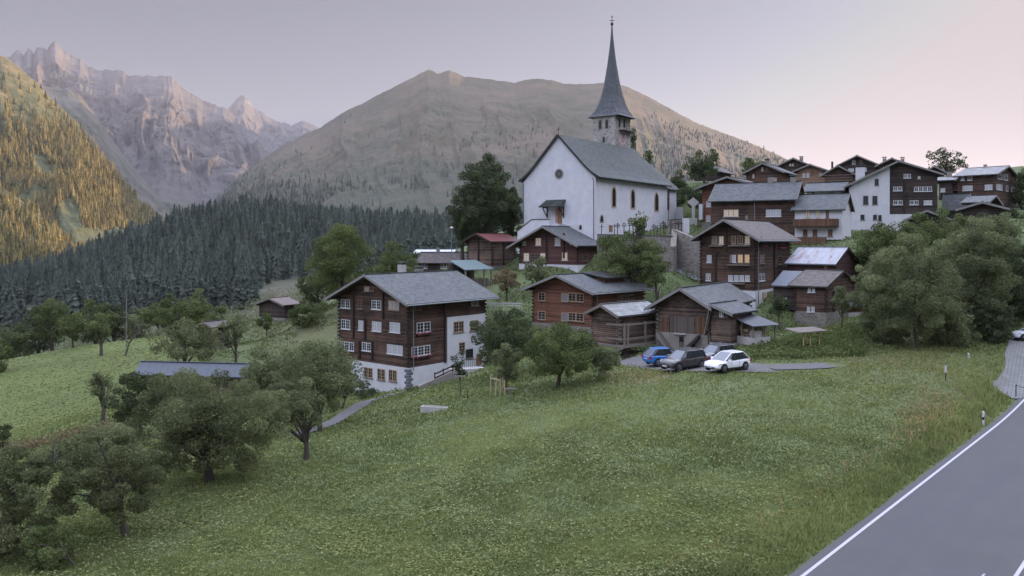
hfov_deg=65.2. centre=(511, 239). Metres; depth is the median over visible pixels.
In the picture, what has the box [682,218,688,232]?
gate pier
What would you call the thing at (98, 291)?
conifer
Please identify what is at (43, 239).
spur forest
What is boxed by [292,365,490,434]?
path
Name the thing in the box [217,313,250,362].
tree
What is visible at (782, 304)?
tree
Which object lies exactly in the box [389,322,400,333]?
window
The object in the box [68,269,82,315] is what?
conifer
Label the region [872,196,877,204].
window
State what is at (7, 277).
conifer
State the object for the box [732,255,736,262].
window
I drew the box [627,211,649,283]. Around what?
tree
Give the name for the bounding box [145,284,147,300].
conifer
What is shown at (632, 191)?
arched window
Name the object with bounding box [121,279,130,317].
conifer
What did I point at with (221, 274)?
conifer
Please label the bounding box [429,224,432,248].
conifer
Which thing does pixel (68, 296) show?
conifer
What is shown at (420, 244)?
conifer
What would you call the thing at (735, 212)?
window
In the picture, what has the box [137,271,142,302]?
conifer
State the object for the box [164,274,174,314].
conifer
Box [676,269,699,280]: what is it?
village road
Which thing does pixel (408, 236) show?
conifer
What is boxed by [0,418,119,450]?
hedge
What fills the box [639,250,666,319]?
tree
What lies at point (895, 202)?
window
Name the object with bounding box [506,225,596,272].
chalet
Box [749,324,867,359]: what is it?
vegetable rows
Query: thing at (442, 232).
conifer
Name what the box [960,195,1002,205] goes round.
barn
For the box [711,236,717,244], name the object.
window
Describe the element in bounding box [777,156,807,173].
chalet
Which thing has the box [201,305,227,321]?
tree
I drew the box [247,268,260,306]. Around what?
conifer
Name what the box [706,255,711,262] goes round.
window
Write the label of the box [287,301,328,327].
tree
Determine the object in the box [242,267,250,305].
conifer
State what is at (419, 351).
window
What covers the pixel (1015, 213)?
tree
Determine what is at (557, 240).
window
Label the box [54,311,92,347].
tree
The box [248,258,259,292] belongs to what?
conifer
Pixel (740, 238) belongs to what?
window
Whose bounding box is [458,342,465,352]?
window
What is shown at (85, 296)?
conifer
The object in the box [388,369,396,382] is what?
window
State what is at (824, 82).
sky
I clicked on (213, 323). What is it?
shed
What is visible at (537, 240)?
window
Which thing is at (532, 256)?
window
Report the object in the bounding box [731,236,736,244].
window
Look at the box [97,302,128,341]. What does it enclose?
tree
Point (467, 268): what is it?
shelter
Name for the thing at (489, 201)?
tree
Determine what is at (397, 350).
window
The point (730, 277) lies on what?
window
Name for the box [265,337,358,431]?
tree
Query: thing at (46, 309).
tree
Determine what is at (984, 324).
tree
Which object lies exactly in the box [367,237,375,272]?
conifer
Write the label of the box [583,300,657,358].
stilted barn
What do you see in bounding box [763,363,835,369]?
lane
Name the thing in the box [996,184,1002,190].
window
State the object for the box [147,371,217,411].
tree
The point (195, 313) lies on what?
tree
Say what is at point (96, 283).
conifer
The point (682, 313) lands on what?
barn
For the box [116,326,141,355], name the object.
bare tree
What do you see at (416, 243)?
conifer
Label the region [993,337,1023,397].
parking place
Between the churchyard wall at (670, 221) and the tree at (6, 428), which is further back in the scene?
the churchyard wall at (670, 221)
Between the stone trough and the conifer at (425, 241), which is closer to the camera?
the stone trough
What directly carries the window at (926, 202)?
in the double house
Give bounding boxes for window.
[341,299,350,308]
[341,319,350,329]
[341,341,353,351]
[357,320,363,330]
[358,300,362,309]
[361,342,370,351]
[363,286,368,291]
[363,367,372,378]
[371,300,381,310]
[371,321,381,332]
[376,368,384,380]
[386,344,402,355]
[388,300,399,310]
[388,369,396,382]
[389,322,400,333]
[410,305,420,310]
[411,345,432,359]
[416,321,431,335]
[441,264,447,268]
[453,321,464,333]
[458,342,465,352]
[465,348,473,358]
[469,320,478,331]
[524,253,528,260]
[530,254,539,262]
[535,238,541,245]
[537,311,545,320]
[538,292,545,301]
[554,238,560,245]
[555,169,562,178]
[560,293,568,302]
[561,252,567,260]
[561,312,568,321]
[567,293,583,302]
[567,312,583,322]
[582,253,586,260]
[612,187,615,207]
[617,294,634,301]
[631,189,634,208]
[654,192,658,211]
[667,190,670,209]
[705,215,710,221]
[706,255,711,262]
[706,273,710,281]
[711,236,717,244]
[718,236,724,244]
[724,209,738,216]
[728,275,732,281]
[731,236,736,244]
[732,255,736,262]
[733,275,738,281]
[737,236,743,244]
[737,254,743,263]
[739,275,743,281]
[744,236,750,244]
[744,254,749,263]
[744,275,749,281]
[759,255,765,263]
[759,273,764,281]
[766,209,781,216]
[777,256,782,264]
[802,229,807,236]
[812,229,817,236]
[827,229,832,236]
[863,196,868,204]
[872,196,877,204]
[893,187,901,190]
[893,200,902,204]
[903,174,910,178]
[910,200,917,204]
[914,187,931,191]
[924,200,931,204]
[962,185,972,190]
[985,184,991,189]
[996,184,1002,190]
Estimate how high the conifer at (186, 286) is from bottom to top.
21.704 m
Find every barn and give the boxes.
[461,233,516,270]
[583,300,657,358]
[644,281,755,350]
[694,165,734,180]
[784,246,860,278]
[903,209,954,239]
[929,165,946,183]
[955,201,1009,227]
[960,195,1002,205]
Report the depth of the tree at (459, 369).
79.83 m
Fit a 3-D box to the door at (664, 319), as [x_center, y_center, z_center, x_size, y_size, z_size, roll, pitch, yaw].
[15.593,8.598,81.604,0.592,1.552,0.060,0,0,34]
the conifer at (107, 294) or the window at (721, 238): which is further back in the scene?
the conifer at (107, 294)
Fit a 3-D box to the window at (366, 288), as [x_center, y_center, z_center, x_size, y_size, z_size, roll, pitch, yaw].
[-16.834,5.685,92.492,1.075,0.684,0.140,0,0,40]
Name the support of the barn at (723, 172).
on the ground at (28, 400)
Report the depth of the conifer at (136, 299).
359.81 m
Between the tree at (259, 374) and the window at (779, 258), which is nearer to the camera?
the tree at (259, 374)
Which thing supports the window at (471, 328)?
in the chalet at (401, 328)
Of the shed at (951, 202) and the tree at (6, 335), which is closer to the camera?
the shed at (951, 202)
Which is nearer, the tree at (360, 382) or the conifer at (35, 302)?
the tree at (360, 382)
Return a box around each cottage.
[412,249,458,255]
[415,248,467,270]
[804,181,848,193]
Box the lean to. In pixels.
[771,271,802,309]
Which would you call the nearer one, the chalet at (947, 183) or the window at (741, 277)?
the window at (741, 277)
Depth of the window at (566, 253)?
117.37 m
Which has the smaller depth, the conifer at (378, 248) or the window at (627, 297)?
the window at (627, 297)
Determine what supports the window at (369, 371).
in the chalet at (401, 328)
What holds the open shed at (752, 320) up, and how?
on the ground at (28, 400)
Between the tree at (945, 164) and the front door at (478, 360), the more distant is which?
the tree at (945, 164)
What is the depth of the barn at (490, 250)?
125.68 m
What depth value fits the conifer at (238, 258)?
395.32 m
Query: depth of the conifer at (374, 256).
366.80 m
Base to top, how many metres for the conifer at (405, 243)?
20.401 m
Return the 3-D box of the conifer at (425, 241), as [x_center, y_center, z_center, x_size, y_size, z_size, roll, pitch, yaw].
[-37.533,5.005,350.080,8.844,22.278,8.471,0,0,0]
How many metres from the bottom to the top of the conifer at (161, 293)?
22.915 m
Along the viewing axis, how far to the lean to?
92.41 m
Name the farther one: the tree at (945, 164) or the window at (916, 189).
the tree at (945, 164)
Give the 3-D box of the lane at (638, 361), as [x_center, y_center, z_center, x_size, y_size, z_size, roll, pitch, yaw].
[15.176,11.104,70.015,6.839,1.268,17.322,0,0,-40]
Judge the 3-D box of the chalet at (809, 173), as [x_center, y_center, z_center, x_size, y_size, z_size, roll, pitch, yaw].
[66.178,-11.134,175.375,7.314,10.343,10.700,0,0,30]
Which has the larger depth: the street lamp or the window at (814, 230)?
the street lamp
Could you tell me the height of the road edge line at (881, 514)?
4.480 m
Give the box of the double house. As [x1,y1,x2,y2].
[844,160,944,230]
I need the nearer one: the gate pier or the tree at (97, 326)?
the gate pier
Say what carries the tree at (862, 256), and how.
on the ground at (28, 400)
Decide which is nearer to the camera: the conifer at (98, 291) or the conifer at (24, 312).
the conifer at (24, 312)
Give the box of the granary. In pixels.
[788,269,858,327]
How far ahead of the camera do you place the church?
126.36 m
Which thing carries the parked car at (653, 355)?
on the lane at (638, 361)
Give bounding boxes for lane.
[618,355,774,371]
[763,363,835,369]
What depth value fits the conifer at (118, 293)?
355.56 m
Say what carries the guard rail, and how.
on the ground at (28, 400)
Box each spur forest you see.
[0,180,85,256]
[0,220,51,266]
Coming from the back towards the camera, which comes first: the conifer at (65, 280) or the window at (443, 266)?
the conifer at (65, 280)
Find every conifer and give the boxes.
[0,271,10,310]
[0,279,9,326]
[1,282,15,326]
[1,301,6,330]
[3,296,13,331]
[12,300,20,325]
[16,275,27,320]
[20,300,29,329]
[31,290,38,324]
[53,281,62,319]
[61,278,65,301]
[63,271,67,298]
[64,277,71,314]
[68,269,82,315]
[80,285,89,321]
[88,278,94,313]
[90,289,99,318]
[94,276,98,291]
[96,278,103,296]
[96,285,100,303]
[99,291,104,304]
[103,280,110,303]
[115,271,122,306]
[115,277,124,318]
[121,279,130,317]
[123,276,131,306]
[125,284,136,314]
[134,288,138,307]
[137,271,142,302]
[138,266,151,306]
[138,281,147,310]
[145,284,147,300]
[145,285,153,322]
[151,266,159,307]
[155,273,166,309]
[164,267,172,288]
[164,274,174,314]
[173,260,180,301]
[178,281,185,315]
[183,271,189,300]
[188,263,200,308]
[189,255,199,284]
[197,271,206,307]
[203,279,213,310]
[208,271,216,307]
[211,268,217,304]
[216,259,226,303]
[216,267,230,309]
[216,273,220,300]
[228,264,234,298]
[229,268,244,311]
[229,278,234,308]
[231,259,241,292]
[233,254,239,281]
[240,248,248,273]
[240,267,244,294]
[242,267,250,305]
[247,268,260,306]
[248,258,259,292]
[251,268,260,301]
[358,256,365,274]
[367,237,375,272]
[373,242,376,266]
[375,236,381,265]
[381,239,384,259]
[395,231,402,258]
[402,234,406,259]
[406,226,412,256]
[414,233,418,249]
[415,236,421,258]
[421,227,429,248]
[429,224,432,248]
[430,226,438,248]
[437,221,445,248]
[441,234,445,248]
[445,229,452,248]
[454,236,459,248]
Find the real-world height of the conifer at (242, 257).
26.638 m
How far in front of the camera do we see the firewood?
78.23 m
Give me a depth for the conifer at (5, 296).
352.19 m
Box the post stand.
[785,326,827,347]
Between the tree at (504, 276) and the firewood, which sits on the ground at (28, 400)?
the tree at (504, 276)
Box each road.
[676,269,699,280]
[789,397,1023,575]
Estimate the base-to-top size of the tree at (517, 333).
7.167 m
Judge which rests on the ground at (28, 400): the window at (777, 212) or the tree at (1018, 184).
the tree at (1018, 184)
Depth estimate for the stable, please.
99.23 m
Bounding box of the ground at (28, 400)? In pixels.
[0,166,1023,575]
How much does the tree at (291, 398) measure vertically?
5.967 m
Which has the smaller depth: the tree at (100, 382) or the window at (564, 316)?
the tree at (100, 382)
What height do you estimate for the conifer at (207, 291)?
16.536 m
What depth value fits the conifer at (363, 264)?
345.26 m
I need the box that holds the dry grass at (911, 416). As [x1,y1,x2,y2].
[599,330,1000,575]
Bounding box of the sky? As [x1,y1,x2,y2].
[0,0,1023,175]
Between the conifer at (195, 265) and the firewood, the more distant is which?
the conifer at (195, 265)
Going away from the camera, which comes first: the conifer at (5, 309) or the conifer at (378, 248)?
the conifer at (5, 309)
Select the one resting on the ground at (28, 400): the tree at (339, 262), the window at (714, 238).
the tree at (339, 262)
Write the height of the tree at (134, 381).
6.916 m
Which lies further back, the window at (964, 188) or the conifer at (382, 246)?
the conifer at (382, 246)
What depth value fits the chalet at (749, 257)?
98.42 m
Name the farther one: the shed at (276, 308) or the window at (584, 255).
the shed at (276, 308)
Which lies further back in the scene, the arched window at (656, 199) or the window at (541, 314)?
the arched window at (656, 199)
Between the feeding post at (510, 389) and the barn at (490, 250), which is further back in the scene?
the barn at (490, 250)
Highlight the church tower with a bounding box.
[588,16,635,147]
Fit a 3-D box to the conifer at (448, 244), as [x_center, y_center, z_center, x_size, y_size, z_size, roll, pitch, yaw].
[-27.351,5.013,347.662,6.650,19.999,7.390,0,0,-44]
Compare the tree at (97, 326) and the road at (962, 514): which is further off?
the tree at (97, 326)
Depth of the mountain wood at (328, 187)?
2432.73 m
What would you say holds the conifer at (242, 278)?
on the ground at (28, 400)
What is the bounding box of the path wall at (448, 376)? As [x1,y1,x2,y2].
[418,371,454,387]
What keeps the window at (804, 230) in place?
in the townhouse
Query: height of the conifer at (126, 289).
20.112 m
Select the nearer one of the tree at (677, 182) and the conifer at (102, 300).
the tree at (677, 182)
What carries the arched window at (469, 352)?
in the chalet at (401, 328)
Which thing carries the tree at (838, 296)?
on the ground at (28, 400)
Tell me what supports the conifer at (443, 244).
on the ground at (28, 400)
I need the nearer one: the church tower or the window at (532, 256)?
the window at (532, 256)
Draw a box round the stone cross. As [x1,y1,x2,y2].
[688,197,698,224]
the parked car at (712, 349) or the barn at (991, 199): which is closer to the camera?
the parked car at (712, 349)
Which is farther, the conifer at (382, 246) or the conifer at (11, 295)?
the conifer at (382, 246)
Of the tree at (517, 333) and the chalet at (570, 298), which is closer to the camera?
the tree at (517, 333)
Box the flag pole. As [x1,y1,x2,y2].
[126,293,126,346]
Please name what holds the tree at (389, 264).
on the ground at (28, 400)
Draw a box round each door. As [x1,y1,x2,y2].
[476,354,481,365]
[558,208,561,223]
[662,317,667,331]
[670,316,693,333]
[679,336,683,347]
[695,316,704,333]
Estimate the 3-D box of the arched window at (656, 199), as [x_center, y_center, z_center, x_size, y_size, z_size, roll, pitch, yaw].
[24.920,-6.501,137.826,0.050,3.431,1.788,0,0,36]
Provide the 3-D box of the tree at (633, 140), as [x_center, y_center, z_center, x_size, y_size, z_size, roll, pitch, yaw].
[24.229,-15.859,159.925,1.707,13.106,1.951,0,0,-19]
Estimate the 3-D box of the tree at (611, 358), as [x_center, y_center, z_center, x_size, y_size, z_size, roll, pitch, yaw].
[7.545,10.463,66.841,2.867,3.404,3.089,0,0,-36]
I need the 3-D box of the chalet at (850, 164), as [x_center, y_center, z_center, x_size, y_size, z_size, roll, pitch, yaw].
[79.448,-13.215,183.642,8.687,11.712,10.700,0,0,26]
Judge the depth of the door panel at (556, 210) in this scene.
125.09 m
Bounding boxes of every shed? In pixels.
[194,319,232,350]
[254,296,300,321]
[736,313,779,345]
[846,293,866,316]
[941,193,970,218]
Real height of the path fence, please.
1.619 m
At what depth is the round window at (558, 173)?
124.82 m
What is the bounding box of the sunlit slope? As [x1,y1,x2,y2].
[0,55,138,243]
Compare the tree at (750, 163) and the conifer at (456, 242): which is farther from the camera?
the conifer at (456, 242)
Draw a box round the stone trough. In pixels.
[420,405,447,413]
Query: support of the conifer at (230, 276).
on the ground at (28, 400)
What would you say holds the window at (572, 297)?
in the chalet at (570, 298)
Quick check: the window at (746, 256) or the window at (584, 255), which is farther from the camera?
the window at (584, 255)
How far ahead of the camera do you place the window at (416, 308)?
88.83 m
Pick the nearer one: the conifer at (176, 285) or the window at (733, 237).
the window at (733, 237)
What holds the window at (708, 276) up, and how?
in the chalet at (749, 257)
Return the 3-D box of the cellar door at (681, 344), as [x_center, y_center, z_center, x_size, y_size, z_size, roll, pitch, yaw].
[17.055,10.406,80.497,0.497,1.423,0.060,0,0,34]
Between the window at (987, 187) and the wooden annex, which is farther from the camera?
the window at (987, 187)
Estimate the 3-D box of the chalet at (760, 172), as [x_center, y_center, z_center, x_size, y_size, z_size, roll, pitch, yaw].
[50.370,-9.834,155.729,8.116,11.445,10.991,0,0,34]
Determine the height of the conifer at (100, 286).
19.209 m
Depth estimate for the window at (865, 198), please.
137.29 m
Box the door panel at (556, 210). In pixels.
[555,209,557,222]
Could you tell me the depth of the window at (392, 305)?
89.52 m
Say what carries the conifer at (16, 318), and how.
on the ground at (28, 400)
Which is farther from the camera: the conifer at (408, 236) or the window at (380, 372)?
the conifer at (408, 236)
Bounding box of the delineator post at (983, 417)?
[982,411,984,425]
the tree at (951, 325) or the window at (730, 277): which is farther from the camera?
the window at (730, 277)
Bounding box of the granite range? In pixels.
[6,41,279,206]
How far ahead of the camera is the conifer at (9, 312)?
344.42 m
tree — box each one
[0,327,12,359]
[0,336,12,372]
[0,423,13,447]
[0,445,73,560]
[1,330,36,358]
[1,434,100,477]
[11,310,61,353]
[31,298,73,350]
[51,422,172,536]
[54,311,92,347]
[71,299,119,343]
[74,423,153,460]
[85,314,112,355]
[86,371,115,423]
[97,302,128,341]
[101,371,183,436]
[116,307,152,340]
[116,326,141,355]
[123,367,291,482]
[139,304,174,335]
[144,317,234,361]
[147,293,189,334]
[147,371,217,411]
[174,288,212,333]
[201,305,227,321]
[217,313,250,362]
[237,347,289,409]
[255,312,273,336]
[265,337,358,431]
[268,376,326,459]
[276,343,330,391]
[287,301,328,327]
[295,271,332,312]
[304,222,375,305]
[330,361,370,408]
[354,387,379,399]
[371,240,424,272]
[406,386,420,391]
[445,186,476,259]
[449,152,520,235]
[450,350,467,380]
[469,308,533,368]
[488,342,522,391]
[492,268,520,299]
[498,187,522,236]
[521,321,607,386]
[522,256,550,290]
[585,345,621,378]
[592,230,671,285]
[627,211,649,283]
[630,128,637,149]
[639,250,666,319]
[643,150,653,163]
[670,169,687,201]
[677,181,708,210]
[681,149,720,182]
[739,157,764,172]
[767,294,792,329]
[831,285,852,326]
[845,255,912,322]
[854,233,881,276]
[858,232,965,349]
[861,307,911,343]
[864,220,929,278]
[903,207,973,254]
[911,301,982,347]
[925,147,968,175]
[928,217,1023,334]
[964,212,1020,256]
[965,297,1017,342]
[977,242,1023,325]
[1005,207,1023,218]
[1011,167,1023,209]
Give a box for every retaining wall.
[597,234,672,259]
[644,229,699,276]
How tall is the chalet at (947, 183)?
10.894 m
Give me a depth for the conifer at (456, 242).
346.38 m
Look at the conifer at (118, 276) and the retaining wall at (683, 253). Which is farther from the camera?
the conifer at (118, 276)
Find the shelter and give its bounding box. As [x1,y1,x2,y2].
[448,260,492,287]
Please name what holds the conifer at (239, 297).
on the ground at (28, 400)
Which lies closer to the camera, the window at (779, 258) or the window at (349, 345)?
the window at (349, 345)
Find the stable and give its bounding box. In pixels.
[135,360,253,399]
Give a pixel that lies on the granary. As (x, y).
(814, 294)
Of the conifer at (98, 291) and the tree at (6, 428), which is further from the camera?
the conifer at (98, 291)
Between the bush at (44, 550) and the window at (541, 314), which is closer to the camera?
the bush at (44, 550)
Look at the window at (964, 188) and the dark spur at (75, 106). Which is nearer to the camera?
the window at (964, 188)
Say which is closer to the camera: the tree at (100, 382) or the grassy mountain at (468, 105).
the tree at (100, 382)
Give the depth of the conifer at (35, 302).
351.01 m
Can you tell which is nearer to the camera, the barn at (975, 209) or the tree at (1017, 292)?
the tree at (1017, 292)
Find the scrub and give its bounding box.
[0,275,352,356]
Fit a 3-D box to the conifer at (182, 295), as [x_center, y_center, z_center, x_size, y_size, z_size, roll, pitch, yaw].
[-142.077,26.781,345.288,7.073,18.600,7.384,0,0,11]
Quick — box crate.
[750,330,761,336]
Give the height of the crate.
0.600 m
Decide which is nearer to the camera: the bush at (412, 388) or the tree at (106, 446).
the tree at (106, 446)
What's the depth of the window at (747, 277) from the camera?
96.50 m
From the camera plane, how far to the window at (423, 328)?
89.64 m
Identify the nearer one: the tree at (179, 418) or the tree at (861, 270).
the tree at (179, 418)
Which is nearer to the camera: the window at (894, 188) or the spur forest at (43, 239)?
the window at (894, 188)
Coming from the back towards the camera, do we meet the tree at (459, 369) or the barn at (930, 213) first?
the barn at (930, 213)
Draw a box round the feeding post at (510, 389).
[505,388,515,399]
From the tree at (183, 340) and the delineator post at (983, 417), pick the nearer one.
the delineator post at (983, 417)
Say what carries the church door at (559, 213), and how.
in the church
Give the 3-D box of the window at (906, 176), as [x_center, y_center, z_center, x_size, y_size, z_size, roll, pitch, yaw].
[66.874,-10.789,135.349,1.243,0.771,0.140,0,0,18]
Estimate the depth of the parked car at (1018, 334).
75.71 m
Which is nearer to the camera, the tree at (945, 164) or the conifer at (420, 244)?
the tree at (945, 164)
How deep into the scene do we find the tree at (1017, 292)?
81.00 m
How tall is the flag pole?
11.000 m
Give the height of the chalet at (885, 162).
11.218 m
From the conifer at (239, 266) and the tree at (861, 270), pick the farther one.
the conifer at (239, 266)
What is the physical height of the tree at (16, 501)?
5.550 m
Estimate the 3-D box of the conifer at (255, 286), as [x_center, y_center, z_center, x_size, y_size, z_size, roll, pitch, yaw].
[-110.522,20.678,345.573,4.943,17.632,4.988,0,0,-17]
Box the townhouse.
[791,193,854,243]
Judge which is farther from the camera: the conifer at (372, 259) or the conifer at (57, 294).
the conifer at (372, 259)
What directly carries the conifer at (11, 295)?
on the ground at (28, 400)
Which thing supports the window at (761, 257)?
in the chalet at (749, 257)
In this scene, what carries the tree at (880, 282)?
on the ground at (28, 400)
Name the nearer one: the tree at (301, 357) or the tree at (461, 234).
the tree at (301, 357)
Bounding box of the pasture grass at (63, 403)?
[0,335,233,443]
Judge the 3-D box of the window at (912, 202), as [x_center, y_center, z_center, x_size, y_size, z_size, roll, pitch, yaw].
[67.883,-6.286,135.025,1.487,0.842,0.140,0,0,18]
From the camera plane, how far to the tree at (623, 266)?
99.50 m
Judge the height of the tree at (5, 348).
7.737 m
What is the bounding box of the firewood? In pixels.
[743,327,763,337]
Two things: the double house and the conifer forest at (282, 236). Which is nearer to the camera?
the double house
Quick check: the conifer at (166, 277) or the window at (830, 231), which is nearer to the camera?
the window at (830, 231)
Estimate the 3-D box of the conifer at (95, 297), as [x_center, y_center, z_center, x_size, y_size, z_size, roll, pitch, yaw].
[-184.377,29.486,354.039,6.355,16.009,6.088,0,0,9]
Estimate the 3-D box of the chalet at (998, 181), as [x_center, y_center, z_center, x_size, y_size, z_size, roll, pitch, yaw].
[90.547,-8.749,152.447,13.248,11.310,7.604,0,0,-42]
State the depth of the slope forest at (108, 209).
1613.81 m
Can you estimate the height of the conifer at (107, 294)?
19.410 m
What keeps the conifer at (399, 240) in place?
on the ground at (28, 400)
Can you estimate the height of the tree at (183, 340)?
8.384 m
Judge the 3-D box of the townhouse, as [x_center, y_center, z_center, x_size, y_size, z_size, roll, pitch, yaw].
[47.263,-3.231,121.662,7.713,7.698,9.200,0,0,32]
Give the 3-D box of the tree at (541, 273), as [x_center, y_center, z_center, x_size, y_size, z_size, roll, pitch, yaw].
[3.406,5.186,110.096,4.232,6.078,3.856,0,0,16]
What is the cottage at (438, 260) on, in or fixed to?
on the ground at (28, 400)
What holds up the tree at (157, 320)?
on the ground at (28, 400)
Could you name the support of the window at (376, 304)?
in the chalet at (401, 328)
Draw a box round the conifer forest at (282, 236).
[0,193,522,304]
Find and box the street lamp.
[450,226,453,262]
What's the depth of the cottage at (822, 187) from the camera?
140.33 m
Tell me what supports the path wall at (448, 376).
on the ground at (28, 400)
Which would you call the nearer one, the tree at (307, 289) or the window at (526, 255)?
the window at (526, 255)
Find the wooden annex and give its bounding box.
[704,300,757,345]
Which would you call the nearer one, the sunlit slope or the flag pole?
the flag pole
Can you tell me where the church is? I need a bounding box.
[517,127,682,253]
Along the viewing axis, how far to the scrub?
315.34 m
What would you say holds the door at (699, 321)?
in the barn at (682, 313)
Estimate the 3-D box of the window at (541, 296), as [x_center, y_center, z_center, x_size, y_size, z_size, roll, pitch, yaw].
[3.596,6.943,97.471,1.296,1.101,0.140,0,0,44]
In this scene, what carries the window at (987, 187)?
in the chalet at (998, 181)
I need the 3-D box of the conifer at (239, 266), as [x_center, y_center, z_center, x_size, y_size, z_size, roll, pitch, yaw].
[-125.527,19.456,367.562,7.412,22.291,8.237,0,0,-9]
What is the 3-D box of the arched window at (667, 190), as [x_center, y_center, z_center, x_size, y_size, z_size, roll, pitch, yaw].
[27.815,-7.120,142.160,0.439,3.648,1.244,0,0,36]
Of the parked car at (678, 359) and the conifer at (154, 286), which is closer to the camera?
the parked car at (678, 359)
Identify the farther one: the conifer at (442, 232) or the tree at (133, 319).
the conifer at (442, 232)
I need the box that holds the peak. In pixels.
[228,95,318,147]
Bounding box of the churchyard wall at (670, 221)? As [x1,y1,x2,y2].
[668,218,681,234]
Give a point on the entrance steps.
(469, 370)
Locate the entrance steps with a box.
[447,366,483,378]
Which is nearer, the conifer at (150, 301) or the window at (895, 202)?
the window at (895, 202)
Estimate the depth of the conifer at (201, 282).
359.56 m
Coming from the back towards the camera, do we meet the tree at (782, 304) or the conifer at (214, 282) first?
the conifer at (214, 282)
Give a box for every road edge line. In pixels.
[801,399,1023,575]
[1014,561,1023,575]
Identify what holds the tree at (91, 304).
on the ground at (28, 400)
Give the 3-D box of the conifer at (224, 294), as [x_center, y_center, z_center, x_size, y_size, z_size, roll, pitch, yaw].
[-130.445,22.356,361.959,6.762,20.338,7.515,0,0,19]
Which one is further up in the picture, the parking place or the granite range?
the granite range
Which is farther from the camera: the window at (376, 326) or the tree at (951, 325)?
the window at (376, 326)
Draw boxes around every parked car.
[641,346,672,366]
[658,347,708,371]
[703,342,735,360]
[704,350,750,372]
[1013,328,1023,340]
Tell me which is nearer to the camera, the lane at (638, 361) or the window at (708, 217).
the lane at (638, 361)
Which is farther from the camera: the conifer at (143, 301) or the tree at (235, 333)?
the conifer at (143, 301)
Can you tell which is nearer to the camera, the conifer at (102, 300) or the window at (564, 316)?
the window at (564, 316)
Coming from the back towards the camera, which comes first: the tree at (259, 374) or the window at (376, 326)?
the window at (376, 326)
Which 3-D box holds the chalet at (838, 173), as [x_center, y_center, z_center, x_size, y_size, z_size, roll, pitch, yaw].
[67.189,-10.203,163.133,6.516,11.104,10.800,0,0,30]
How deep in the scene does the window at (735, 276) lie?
97.33 m
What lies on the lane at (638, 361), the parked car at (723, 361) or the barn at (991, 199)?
the parked car at (723, 361)
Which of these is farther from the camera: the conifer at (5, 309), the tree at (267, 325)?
the conifer at (5, 309)
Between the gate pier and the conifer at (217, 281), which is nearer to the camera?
the gate pier
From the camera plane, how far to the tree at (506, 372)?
66.70 m
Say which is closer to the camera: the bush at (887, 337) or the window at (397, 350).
the bush at (887, 337)
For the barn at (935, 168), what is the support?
on the ground at (28, 400)
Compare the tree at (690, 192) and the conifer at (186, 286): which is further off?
the conifer at (186, 286)
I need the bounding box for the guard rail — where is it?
[486,302,521,310]
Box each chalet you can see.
[324,262,499,391]
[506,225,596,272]
[521,271,654,332]
[689,215,800,308]
[694,176,751,228]
[707,175,804,243]
[741,159,798,181]
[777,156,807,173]
[792,164,827,186]
[820,162,855,183]
[836,155,877,175]
[874,157,904,170]
[937,170,958,199]
[953,164,1017,208]
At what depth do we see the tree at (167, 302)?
233.33 m
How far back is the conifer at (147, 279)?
373.89 m
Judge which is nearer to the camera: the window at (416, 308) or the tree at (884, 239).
the window at (416, 308)
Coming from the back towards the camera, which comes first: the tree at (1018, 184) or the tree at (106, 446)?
the tree at (1018, 184)
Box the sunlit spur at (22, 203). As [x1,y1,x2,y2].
[0,187,74,253]
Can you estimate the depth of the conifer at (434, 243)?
344.82 m
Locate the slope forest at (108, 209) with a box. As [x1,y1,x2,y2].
[0,71,163,245]
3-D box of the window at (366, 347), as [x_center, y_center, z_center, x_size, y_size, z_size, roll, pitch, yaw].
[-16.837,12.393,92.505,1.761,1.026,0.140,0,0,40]
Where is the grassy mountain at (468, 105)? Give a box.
[213,70,786,214]
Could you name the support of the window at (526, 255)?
in the chalet at (567, 247)
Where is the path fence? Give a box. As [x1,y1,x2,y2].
[434,364,453,378]
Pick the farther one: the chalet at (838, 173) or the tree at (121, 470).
the chalet at (838, 173)
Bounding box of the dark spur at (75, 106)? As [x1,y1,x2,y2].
[39,84,204,217]
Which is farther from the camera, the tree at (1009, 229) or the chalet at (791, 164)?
the chalet at (791, 164)
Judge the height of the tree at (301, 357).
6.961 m
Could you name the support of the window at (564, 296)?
in the chalet at (570, 298)
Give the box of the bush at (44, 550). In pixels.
[17,523,93,570]
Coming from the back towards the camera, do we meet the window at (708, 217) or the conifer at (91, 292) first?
the conifer at (91, 292)
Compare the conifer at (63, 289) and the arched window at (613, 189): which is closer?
the arched window at (613, 189)
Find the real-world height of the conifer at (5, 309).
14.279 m
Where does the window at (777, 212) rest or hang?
in the chalet at (772, 202)
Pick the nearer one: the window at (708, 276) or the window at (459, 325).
the window at (459, 325)
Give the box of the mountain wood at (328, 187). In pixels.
[211,107,789,215]
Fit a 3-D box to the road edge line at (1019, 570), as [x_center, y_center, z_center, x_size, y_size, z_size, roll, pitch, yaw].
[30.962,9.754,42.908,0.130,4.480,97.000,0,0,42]
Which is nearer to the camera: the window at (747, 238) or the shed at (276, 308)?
the window at (747, 238)

